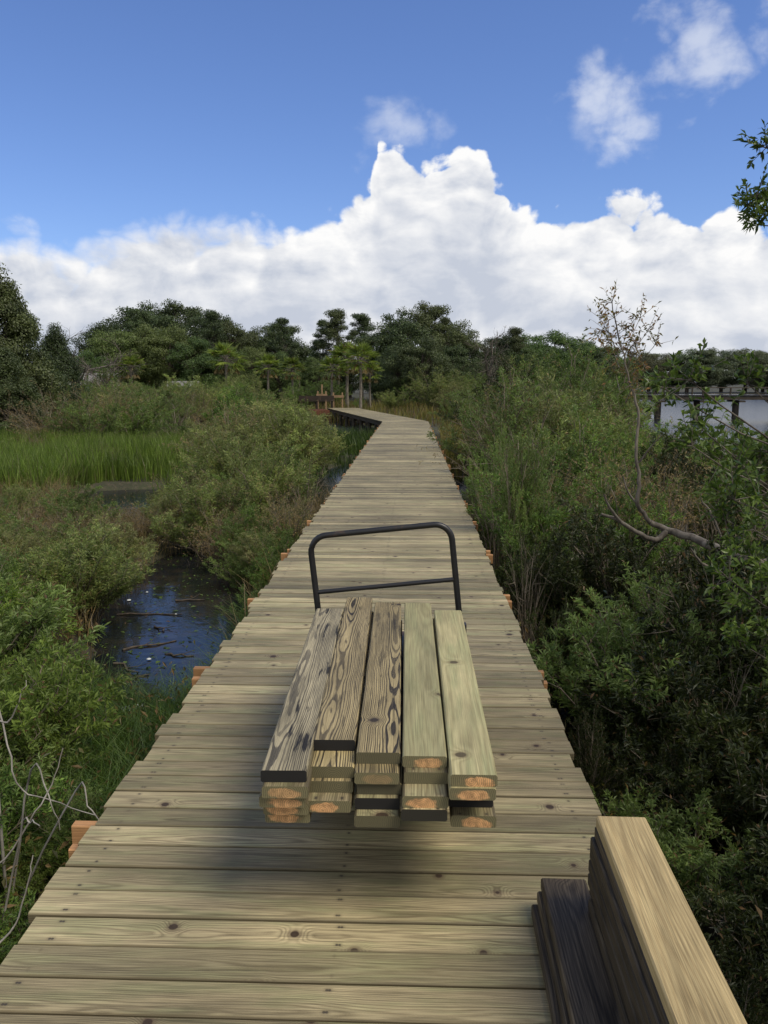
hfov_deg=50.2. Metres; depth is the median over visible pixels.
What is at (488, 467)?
leafy shrub
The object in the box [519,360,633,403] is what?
marsh shrub
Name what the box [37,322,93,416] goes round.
cedar tree
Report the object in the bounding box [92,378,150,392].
marsh shrub
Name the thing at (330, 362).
palm tree
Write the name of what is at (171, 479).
dry shrub
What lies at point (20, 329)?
cedar tree
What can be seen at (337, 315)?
pine tree
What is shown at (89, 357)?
oak tree
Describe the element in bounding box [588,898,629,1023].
lumber board
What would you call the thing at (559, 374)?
feathery shrub
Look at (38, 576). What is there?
bush
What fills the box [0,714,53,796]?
bush
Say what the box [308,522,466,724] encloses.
platform cart
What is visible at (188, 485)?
feathery shrub
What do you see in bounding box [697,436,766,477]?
evergreen shrub
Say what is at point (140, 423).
marsh shrub
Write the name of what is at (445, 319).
pine tree
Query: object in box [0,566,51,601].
bush
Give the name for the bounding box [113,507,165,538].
dry shrub
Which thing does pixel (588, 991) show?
lumber board
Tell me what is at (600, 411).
twiggy shrub
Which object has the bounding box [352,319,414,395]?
oak tree
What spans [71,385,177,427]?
marsh shrub
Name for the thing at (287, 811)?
lumber board
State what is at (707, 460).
feathery shrub
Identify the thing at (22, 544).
feathery shrub
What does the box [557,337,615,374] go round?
oak tree
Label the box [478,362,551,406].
feathery shrub
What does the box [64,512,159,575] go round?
feathery shrub
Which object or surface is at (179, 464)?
feathery shrub
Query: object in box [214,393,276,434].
feathery shrub
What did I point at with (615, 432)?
feathery shrub
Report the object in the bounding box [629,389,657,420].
marsh shrub
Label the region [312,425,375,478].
channel grass
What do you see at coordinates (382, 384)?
oak tree
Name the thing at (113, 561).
feathery shrub
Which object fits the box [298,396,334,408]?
bench
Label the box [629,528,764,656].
twiggy shrub
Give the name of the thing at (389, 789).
lumber board
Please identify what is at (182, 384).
garden shed
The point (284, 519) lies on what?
dry shrub
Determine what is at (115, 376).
feathery shrub
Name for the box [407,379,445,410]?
marsh shrub
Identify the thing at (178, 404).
feathery shrub
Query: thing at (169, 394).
marsh shrub
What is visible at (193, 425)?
feathery shrub
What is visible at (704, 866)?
bush
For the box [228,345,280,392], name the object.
oak tree
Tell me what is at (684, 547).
feathery shrub
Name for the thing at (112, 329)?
oak tree
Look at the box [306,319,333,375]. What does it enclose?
pine tree
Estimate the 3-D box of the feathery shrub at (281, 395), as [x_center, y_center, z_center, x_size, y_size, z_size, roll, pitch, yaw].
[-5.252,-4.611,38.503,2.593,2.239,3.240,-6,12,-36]
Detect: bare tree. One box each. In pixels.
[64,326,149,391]
[65,334,136,386]
[462,327,511,387]
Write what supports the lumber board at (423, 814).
on the lumber board
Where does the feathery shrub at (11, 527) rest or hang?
on the ground at (120, 484)
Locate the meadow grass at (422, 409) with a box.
[193,396,450,426]
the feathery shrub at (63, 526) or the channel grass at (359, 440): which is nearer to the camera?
the feathery shrub at (63, 526)
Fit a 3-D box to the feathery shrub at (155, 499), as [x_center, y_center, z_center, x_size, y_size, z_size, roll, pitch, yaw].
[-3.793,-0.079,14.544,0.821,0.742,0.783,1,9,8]
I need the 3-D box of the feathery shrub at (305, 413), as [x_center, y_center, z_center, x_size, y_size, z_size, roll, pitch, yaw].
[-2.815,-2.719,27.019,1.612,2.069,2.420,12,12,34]
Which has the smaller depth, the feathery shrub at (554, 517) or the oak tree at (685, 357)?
the feathery shrub at (554, 517)
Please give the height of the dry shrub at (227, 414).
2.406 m
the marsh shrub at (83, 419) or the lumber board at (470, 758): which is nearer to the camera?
the lumber board at (470, 758)
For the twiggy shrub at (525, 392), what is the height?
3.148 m
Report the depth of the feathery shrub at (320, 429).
23.41 m
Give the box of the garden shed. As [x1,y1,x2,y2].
[167,381,198,386]
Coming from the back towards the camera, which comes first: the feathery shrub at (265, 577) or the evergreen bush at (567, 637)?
the feathery shrub at (265, 577)
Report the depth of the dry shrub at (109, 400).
32.37 m
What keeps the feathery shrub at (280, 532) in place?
on the ground at (120, 484)
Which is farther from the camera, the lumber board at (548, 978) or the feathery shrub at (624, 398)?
the feathery shrub at (624, 398)
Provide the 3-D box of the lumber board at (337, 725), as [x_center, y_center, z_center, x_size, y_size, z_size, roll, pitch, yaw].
[-0.146,0.616,3.532,0.138,0.038,1.780,0,9,1]
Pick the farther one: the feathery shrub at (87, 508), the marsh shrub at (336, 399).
the marsh shrub at (336, 399)
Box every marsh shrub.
[38,394,130,436]
[42,386,105,430]
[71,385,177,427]
[84,385,121,402]
[91,380,147,398]
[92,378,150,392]
[93,398,175,437]
[97,383,178,433]
[144,383,196,426]
[252,388,303,408]
[277,377,330,406]
[282,386,304,398]
[304,387,335,408]
[314,380,352,403]
[334,390,345,405]
[392,373,445,404]
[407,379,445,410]
[426,386,483,428]
[438,351,542,438]
[457,363,590,479]
[459,486,480,528]
[468,440,506,549]
[490,415,554,599]
[504,547,592,634]
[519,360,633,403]
[524,586,594,714]
[533,334,650,425]
[537,456,701,575]
[543,400,655,552]
[553,398,672,463]
[557,560,761,696]
[559,432,642,503]
[566,700,633,811]
[580,367,619,402]
[613,549,659,593]
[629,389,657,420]
[633,418,683,462]
[642,466,759,569]
[672,415,767,537]
[708,434,767,541]
[724,463,766,509]
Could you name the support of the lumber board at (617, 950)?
on the lumber board at (626, 995)
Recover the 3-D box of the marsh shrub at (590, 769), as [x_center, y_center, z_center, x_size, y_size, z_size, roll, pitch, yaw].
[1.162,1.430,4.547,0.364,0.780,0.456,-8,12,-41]
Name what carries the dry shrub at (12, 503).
on the ground at (120, 484)
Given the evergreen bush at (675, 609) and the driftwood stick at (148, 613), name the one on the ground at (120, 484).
the evergreen bush at (675, 609)
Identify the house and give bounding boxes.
[63,373,120,384]
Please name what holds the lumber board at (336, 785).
on the lumber board at (330, 802)
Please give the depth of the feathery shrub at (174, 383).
49.58 m
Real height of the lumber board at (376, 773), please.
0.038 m
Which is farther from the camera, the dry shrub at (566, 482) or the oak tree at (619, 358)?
the oak tree at (619, 358)
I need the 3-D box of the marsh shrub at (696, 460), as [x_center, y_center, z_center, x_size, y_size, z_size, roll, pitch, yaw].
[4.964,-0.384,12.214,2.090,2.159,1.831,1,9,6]
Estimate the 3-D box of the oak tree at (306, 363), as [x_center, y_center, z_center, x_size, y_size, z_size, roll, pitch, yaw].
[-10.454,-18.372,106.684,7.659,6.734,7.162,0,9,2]
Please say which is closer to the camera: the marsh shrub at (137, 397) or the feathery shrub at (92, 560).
the feathery shrub at (92, 560)
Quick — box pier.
[616,387,767,417]
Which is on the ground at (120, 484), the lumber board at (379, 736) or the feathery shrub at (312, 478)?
the feathery shrub at (312, 478)
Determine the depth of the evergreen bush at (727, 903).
3.26 m
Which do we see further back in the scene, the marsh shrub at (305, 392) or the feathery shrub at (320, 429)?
the marsh shrub at (305, 392)
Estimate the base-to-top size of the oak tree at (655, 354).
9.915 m
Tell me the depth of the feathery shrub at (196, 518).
12.54 m
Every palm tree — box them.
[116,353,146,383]
[204,341,250,384]
[252,353,281,389]
[275,356,307,397]
[318,355,348,412]
[328,340,369,407]
[339,341,379,408]
[356,360,384,406]
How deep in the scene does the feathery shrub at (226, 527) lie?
11.32 m
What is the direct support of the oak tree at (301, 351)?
on the ground at (120, 484)
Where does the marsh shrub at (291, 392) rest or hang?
on the ground at (120, 484)
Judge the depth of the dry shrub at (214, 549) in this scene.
11.68 m
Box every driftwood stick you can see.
[113,662,149,672]
[117,608,181,615]
[122,636,176,650]
[154,625,174,630]
[164,649,195,656]
[175,594,204,600]
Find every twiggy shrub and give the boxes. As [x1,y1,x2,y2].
[13,492,55,522]
[150,397,195,438]
[272,450,335,519]
[441,399,583,505]
[466,361,572,424]
[466,429,522,578]
[503,500,554,650]
[536,365,629,428]
[564,380,629,437]
[577,463,634,516]
[624,475,705,585]
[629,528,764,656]
[633,642,767,750]
[668,476,741,563]
[677,545,700,601]
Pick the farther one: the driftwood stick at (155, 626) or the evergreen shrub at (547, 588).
the driftwood stick at (155, 626)
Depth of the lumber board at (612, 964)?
2.11 m
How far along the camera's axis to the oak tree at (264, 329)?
106.90 m
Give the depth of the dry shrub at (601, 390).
24.10 m
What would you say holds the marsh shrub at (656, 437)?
on the ground at (120, 484)
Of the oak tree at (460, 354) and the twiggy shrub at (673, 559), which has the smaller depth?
the twiggy shrub at (673, 559)
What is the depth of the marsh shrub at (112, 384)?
51.35 m
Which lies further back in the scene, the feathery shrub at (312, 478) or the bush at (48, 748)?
the feathery shrub at (312, 478)
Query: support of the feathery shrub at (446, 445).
on the ground at (120, 484)
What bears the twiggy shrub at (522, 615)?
on the ground at (120, 484)
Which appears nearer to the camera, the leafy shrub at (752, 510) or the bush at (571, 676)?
the bush at (571, 676)
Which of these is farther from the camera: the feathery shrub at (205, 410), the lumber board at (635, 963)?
the feathery shrub at (205, 410)
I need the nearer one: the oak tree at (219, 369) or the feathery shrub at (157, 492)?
the feathery shrub at (157, 492)
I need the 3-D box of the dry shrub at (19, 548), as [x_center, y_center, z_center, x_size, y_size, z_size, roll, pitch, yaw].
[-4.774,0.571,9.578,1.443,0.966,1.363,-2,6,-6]
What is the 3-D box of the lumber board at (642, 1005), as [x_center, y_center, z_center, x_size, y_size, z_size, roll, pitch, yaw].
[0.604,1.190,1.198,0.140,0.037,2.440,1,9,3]
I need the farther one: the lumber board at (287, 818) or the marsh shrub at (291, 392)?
the marsh shrub at (291, 392)
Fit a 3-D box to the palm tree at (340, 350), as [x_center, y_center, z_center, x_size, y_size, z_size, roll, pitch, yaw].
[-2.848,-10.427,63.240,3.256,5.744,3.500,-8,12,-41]
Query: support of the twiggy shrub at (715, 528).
on the ground at (120, 484)
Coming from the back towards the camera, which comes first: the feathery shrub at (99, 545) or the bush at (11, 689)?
the feathery shrub at (99, 545)
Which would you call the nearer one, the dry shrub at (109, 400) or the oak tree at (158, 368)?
the dry shrub at (109, 400)
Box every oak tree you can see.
[68,321,121,363]
[75,350,112,372]
[76,313,164,361]
[78,329,151,382]
[87,299,190,377]
[105,322,181,386]
[126,298,207,347]
[127,324,203,388]
[164,336,229,388]
[171,313,242,371]
[193,342,254,390]
[201,320,262,380]
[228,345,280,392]
[234,323,300,387]
[246,350,302,399]
[253,325,319,390]
[292,347,324,387]
[295,356,339,393]
[326,356,366,397]
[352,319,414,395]
[365,306,433,402]
[371,344,419,397]
[382,334,454,403]
[399,300,462,383]
[423,319,487,375]
[430,343,484,385]
[450,338,499,388]
[470,351,515,391]
[473,334,526,381]
[505,333,553,368]
[509,346,567,384]
[525,329,599,374]
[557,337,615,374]
[579,345,643,391]
[616,352,651,385]
[632,353,682,392]
[637,352,664,391]
[656,353,702,391]
[659,347,722,392]
[679,347,738,389]
[709,348,748,391]
[725,348,760,391]
[735,350,767,392]
[737,350,767,391]
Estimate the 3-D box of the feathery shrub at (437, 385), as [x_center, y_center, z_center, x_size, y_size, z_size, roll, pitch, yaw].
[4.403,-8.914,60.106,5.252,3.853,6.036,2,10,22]
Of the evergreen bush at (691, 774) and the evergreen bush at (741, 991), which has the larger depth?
the evergreen bush at (691, 774)
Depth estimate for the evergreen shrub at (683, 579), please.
7.89 m
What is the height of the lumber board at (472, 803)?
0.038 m
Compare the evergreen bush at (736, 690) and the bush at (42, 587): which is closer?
the evergreen bush at (736, 690)
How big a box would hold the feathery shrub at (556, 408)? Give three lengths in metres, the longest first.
3.055 x 3.000 x 2.697 m
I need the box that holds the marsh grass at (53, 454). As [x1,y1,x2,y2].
[0,425,213,496]
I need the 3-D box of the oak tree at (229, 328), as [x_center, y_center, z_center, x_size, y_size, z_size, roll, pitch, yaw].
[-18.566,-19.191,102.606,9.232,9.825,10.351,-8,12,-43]
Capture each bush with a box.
[0,556,39,579]
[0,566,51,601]
[0,570,82,653]
[0,573,110,694]
[0,575,59,623]
[0,605,48,689]
[0,633,130,781]
[0,697,115,803]
[0,709,61,817]
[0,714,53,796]
[0,746,76,879]
[0,834,68,899]
[0,888,36,964]
[1,563,45,602]
[9,639,104,698]
[526,604,748,765]
[534,626,645,722]
[569,609,666,688]
[571,617,767,783]
[574,650,709,771]
[584,593,745,647]
[590,782,767,920]
[592,667,697,729]
[592,711,767,855]
[596,721,742,836]
[598,616,767,767]
[601,505,767,661]
[634,744,767,860]
[635,571,767,693]
[648,663,767,743]
[665,696,767,818]
[677,565,767,684]
[677,819,767,970]
[682,668,767,773]
[689,874,767,1021]
[704,931,767,1023]
[710,836,767,894]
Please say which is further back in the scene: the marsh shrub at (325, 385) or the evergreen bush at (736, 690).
the marsh shrub at (325, 385)
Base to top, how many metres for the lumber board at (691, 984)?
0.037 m
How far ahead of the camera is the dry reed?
12.07 m
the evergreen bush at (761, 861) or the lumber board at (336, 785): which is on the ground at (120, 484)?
the evergreen bush at (761, 861)
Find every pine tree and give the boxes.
[124,307,157,344]
[198,309,226,352]
[268,317,299,393]
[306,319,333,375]
[315,308,359,387]
[345,313,377,398]
[433,316,451,350]
[501,326,527,358]
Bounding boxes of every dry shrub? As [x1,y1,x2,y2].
[0,373,101,439]
[0,484,31,519]
[0,499,59,545]
[0,533,36,561]
[4,572,50,625]
[18,428,47,446]
[21,490,148,543]
[30,491,56,520]
[40,495,111,540]
[43,368,162,437]
[46,479,80,495]
[53,390,130,435]
[102,507,132,526]
[103,379,156,397]
[107,496,184,544]
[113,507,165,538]
[149,455,211,490]
[158,394,271,466]
[160,493,264,569]
[163,473,240,526]
[165,385,213,425]
[167,469,246,524]
[246,462,318,546]
[416,371,549,480]
[463,405,620,574]
[464,481,482,533]
[521,355,659,416]
[550,433,711,580]
[564,376,649,432]
[584,445,727,566]
[594,386,674,444]
[623,444,722,541]
[651,416,766,540]
[689,489,767,550]
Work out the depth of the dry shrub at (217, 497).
13.40 m
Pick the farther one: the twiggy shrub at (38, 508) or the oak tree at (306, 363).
the oak tree at (306, 363)
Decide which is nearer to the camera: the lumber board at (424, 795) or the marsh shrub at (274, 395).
the lumber board at (424, 795)
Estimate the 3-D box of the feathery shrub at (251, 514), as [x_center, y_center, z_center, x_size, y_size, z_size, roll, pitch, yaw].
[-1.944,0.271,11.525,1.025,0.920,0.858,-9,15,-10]
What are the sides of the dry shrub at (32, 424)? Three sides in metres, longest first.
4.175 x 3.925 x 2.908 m
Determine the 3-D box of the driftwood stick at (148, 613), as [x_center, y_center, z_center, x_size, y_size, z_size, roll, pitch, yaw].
[-2.699,1.159,9.518,0.752,0.047,0.191,0,9,-1]
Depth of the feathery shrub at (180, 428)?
32.23 m
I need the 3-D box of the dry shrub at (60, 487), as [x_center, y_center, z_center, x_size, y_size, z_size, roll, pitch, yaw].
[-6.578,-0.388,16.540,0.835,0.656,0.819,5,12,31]
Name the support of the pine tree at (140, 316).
on the ground at (120, 484)
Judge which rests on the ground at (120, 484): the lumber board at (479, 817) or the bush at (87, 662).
the bush at (87, 662)
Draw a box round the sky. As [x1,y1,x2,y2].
[0,0,767,382]
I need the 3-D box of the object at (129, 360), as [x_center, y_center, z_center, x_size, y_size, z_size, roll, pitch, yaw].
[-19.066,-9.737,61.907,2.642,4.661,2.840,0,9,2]
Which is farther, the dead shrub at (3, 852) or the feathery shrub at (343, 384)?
the feathery shrub at (343, 384)
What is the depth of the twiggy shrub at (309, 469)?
13.00 m
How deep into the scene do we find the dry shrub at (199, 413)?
39.67 m
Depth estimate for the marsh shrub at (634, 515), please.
8.98 m
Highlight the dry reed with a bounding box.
[0,460,332,659]
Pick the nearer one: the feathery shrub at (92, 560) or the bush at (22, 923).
the bush at (22, 923)
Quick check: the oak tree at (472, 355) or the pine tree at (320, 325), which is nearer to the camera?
the oak tree at (472, 355)
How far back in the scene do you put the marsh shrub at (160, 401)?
35.72 m
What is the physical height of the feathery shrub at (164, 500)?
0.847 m
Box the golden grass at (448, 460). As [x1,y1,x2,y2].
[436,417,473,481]
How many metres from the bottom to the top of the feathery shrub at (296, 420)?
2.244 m
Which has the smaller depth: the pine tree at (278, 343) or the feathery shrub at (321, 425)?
the feathery shrub at (321, 425)
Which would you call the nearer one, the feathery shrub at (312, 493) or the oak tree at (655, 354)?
the feathery shrub at (312, 493)
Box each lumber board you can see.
[259,790,306,807]
[260,608,342,781]
[262,750,314,797]
[263,798,308,814]
[265,812,311,822]
[307,787,353,812]
[309,777,353,792]
[311,611,373,777]
[313,597,371,750]
[354,762,398,784]
[354,808,399,827]
[355,784,399,809]
[356,602,400,763]
[357,620,401,794]
[401,659,446,821]
[402,603,446,767]
[402,767,448,807]
[404,765,447,783]
[433,619,495,800]
[434,610,497,786]
[447,784,492,807]
[449,803,495,827]
[531,904,561,1023]
[537,891,569,1023]
[541,878,622,1023]
[588,860,644,1023]
[588,873,638,1023]
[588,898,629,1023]
[589,889,631,1023]
[590,837,661,1023]
[590,848,651,1023]
[594,827,668,1023]
[596,816,746,1023]
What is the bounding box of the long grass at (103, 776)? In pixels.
[0,581,261,893]
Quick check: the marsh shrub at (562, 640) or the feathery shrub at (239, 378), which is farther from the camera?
the feathery shrub at (239, 378)
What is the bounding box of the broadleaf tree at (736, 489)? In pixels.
[638,119,767,713]
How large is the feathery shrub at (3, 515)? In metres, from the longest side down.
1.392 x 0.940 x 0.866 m
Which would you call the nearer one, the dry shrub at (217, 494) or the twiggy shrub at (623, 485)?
the twiggy shrub at (623, 485)
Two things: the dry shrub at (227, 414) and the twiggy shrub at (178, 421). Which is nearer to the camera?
the dry shrub at (227, 414)
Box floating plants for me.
[95,551,246,705]
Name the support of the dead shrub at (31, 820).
on the ground at (120, 484)
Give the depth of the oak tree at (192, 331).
104.84 m
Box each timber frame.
[316,384,326,409]
[332,392,343,407]
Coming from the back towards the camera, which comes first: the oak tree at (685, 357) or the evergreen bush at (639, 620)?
the oak tree at (685, 357)
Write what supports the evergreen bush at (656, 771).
on the ground at (120, 484)
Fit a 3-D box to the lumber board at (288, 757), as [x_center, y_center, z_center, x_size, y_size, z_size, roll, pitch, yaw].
[-0.288,0.650,3.318,0.138,0.038,1.769,0,9,1]
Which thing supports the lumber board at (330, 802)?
on the lumber board
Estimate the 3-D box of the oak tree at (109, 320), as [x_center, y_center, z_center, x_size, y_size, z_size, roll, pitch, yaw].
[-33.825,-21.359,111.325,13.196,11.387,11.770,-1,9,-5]
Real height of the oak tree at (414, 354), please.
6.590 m
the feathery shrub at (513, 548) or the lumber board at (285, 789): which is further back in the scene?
the feathery shrub at (513, 548)
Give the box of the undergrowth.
[0,476,767,1023]
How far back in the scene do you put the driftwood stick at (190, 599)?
10.06 m
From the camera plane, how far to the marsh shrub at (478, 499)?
11.31 m
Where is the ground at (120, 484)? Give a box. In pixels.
[0,384,767,1022]
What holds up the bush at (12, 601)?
on the ground at (120, 484)
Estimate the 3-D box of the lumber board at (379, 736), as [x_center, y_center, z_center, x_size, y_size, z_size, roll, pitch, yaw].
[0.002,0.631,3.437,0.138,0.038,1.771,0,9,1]
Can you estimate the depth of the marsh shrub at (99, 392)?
47.25 m
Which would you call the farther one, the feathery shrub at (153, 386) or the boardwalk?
the feathery shrub at (153, 386)
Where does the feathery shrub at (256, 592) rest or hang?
on the ground at (120, 484)
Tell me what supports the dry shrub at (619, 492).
on the ground at (120, 484)
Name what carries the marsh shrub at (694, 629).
on the ground at (120, 484)
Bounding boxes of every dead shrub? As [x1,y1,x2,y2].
[0,681,62,933]
[0,711,98,942]
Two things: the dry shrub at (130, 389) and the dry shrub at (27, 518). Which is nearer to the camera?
the dry shrub at (27, 518)
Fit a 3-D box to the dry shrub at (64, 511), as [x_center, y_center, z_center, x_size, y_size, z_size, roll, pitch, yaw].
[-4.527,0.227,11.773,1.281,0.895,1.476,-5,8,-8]
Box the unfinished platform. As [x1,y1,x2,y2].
[305,409,329,421]
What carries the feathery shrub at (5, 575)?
on the ground at (120, 484)
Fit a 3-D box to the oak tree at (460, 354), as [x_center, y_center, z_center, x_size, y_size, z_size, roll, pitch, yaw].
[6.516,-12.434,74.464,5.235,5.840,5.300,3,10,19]
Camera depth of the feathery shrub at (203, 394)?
43.78 m
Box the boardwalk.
[0,408,601,1023]
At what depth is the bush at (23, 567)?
8.37 m
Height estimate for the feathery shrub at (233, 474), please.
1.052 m
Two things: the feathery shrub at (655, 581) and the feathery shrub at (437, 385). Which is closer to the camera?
the feathery shrub at (655, 581)
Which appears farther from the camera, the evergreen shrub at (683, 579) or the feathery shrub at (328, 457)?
the feathery shrub at (328, 457)
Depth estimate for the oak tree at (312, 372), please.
82.41 m
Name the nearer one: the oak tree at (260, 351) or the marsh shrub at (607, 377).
the marsh shrub at (607, 377)
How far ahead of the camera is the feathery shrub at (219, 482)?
14.93 m
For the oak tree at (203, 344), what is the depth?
80.16 m
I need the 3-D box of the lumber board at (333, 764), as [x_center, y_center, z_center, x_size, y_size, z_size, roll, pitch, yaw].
[-0.142,0.673,3.416,0.137,0.038,1.753,0,9,1]
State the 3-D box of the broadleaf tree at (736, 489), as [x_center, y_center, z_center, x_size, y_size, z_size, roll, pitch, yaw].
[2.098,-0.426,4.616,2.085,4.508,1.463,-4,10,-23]
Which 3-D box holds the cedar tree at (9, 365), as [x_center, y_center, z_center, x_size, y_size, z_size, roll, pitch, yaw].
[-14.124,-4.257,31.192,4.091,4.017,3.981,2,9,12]
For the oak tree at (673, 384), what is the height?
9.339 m
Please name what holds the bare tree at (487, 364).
on the ground at (120, 484)
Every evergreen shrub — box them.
[494,525,596,647]
[523,495,705,625]
[602,427,734,555]
[667,552,753,599]
[670,536,767,591]
[692,435,767,539]
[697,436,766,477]
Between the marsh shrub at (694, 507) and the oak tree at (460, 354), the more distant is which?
the oak tree at (460, 354)
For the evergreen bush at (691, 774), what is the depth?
4.31 m
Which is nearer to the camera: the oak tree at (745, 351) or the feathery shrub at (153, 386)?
the feathery shrub at (153, 386)
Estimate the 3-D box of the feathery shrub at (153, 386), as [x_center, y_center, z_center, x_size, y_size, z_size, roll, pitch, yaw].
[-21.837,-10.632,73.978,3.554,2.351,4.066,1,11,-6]
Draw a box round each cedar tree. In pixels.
[0,263,69,428]
[0,308,75,430]
[0,347,65,437]
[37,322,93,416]
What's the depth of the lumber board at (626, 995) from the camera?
2.07 m
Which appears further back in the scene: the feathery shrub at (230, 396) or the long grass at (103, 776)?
the feathery shrub at (230, 396)
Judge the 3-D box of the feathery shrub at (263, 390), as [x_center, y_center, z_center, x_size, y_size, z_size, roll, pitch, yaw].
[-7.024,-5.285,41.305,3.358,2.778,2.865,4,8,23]
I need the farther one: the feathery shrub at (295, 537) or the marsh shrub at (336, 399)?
the marsh shrub at (336, 399)
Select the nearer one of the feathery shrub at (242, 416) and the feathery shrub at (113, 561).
the feathery shrub at (113, 561)
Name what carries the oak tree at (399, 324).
on the ground at (120, 484)
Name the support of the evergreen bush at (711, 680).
on the ground at (120, 484)
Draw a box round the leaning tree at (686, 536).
[582,281,765,569]
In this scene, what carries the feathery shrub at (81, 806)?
on the ground at (120, 484)
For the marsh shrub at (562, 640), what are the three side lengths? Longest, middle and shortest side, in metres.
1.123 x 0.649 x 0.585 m
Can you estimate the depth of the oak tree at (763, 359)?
187.63 m
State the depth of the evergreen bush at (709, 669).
4.89 m
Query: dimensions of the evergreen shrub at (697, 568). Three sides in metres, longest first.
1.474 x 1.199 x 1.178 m
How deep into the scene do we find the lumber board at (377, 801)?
2.51 m
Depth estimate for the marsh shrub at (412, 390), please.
71.88 m
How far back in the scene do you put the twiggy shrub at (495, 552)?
9.86 m
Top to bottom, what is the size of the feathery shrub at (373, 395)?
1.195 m
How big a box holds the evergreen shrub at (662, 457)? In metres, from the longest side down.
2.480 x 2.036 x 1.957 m
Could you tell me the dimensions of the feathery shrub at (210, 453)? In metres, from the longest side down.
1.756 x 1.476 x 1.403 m
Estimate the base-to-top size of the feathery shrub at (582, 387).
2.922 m
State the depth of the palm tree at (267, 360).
69.02 m
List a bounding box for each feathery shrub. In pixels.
[0,478,43,515]
[0,495,32,524]
[0,514,43,557]
[0,518,64,565]
[0,544,57,589]
[0,547,37,618]
[7,771,102,868]
[8,510,158,630]
[12,528,147,628]
[27,513,103,551]
[38,481,122,522]
[38,542,132,584]
[44,497,117,530]
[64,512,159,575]
[66,381,101,394]
[81,362,142,391]
[92,389,157,433]
[116,395,158,435]
[125,380,158,400]
[134,470,253,555]
[136,381,156,396]
[141,469,224,528]
[141,490,178,508]
[145,485,178,502]
[146,486,186,526]
[151,391,203,428]
[154,372,204,420]
[161,380,195,399]
[168,414,273,463]
[169,420,282,481]
[171,375,231,424]
[171,420,208,437]
[173,457,221,483]
[175,382,209,422]
[180,437,252,473]
[186,433,277,468]
[192,407,213,427]
[193,475,253,496]
[202,382,279,425]
[203,377,219,393]
[203,535,258,589]
[205,380,271,411]
[205,401,269,454]
[207,378,291,413]
[207,437,317,517]
[211,496,277,547]
[212,471,253,509]
[214,378,265,398]
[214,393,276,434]
[214,517,281,548]
[214,581,261,621]
[215,369,260,396]
[216,465,252,488]
[224,499,274,530]
[225,442,326,514]
[225,527,281,569]
[228,397,350,468]
[234,526,292,550]
[238,399,329,465]
[238,401,294,425]
[239,546,280,589]
[240,396,317,437]
[246,441,321,476]
[250,524,298,568]
[252,391,297,405]
[262,497,312,532]
[274,520,302,543]
[278,409,334,452]
[282,396,316,416]
[282,463,319,516]
[284,399,330,431]
[299,411,335,434]
[311,422,354,474]
[335,381,357,400]
[371,393,380,400]
[375,389,414,410]
[403,364,478,412]
[426,396,523,477]
[429,382,469,413]
[437,382,473,408]
[440,371,495,392]
[456,366,634,468]
[465,477,565,574]
[467,452,629,566]
[472,352,566,405]
[477,371,602,427]
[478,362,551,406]
[481,383,499,393]
[484,346,620,403]
[492,390,669,484]
[494,526,587,605]
[534,378,648,415]
[536,359,642,435]
[560,370,658,427]
[596,564,673,603]
[655,533,718,597]
[656,429,767,483]
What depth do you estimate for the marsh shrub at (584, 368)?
22.05 m
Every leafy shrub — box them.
[0,886,29,962]
[5,573,86,651]
[457,427,550,519]
[484,427,655,524]
[721,509,767,544]
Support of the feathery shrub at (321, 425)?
on the ground at (120, 484)
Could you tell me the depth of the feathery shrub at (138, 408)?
32.70 m
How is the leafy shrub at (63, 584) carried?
on the ground at (120, 484)
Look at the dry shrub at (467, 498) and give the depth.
12.90 m
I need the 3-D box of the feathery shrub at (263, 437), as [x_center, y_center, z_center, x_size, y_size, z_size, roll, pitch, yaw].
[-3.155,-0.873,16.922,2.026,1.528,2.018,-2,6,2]
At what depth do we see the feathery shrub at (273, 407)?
25.11 m
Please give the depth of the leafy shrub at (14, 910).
3.40 m
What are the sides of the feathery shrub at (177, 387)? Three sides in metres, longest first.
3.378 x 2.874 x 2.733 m
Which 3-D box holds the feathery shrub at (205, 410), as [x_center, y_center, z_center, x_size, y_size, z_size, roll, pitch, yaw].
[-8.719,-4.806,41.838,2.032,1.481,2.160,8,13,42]
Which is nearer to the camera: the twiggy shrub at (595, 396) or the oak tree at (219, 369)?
the twiggy shrub at (595, 396)
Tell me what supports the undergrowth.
on the ground at (120, 484)
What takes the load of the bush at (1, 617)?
on the ground at (120, 484)
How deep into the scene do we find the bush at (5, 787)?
4.03 m
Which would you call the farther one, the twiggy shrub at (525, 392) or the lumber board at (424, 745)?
the twiggy shrub at (525, 392)
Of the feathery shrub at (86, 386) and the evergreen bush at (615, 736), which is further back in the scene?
the feathery shrub at (86, 386)
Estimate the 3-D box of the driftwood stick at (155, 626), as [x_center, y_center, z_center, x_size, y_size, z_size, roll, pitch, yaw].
[-2.411,1.261,8.893,0.306,0.052,0.144,4,10,22]
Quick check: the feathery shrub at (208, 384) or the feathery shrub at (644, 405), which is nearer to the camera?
the feathery shrub at (644, 405)
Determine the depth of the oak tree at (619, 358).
115.81 m
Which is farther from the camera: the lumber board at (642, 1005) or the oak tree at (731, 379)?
the oak tree at (731, 379)
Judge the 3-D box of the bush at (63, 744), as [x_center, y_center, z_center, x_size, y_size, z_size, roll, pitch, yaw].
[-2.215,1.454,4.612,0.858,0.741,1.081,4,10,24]
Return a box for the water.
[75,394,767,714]
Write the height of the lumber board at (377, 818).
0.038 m
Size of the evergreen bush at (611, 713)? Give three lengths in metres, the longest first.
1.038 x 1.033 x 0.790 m

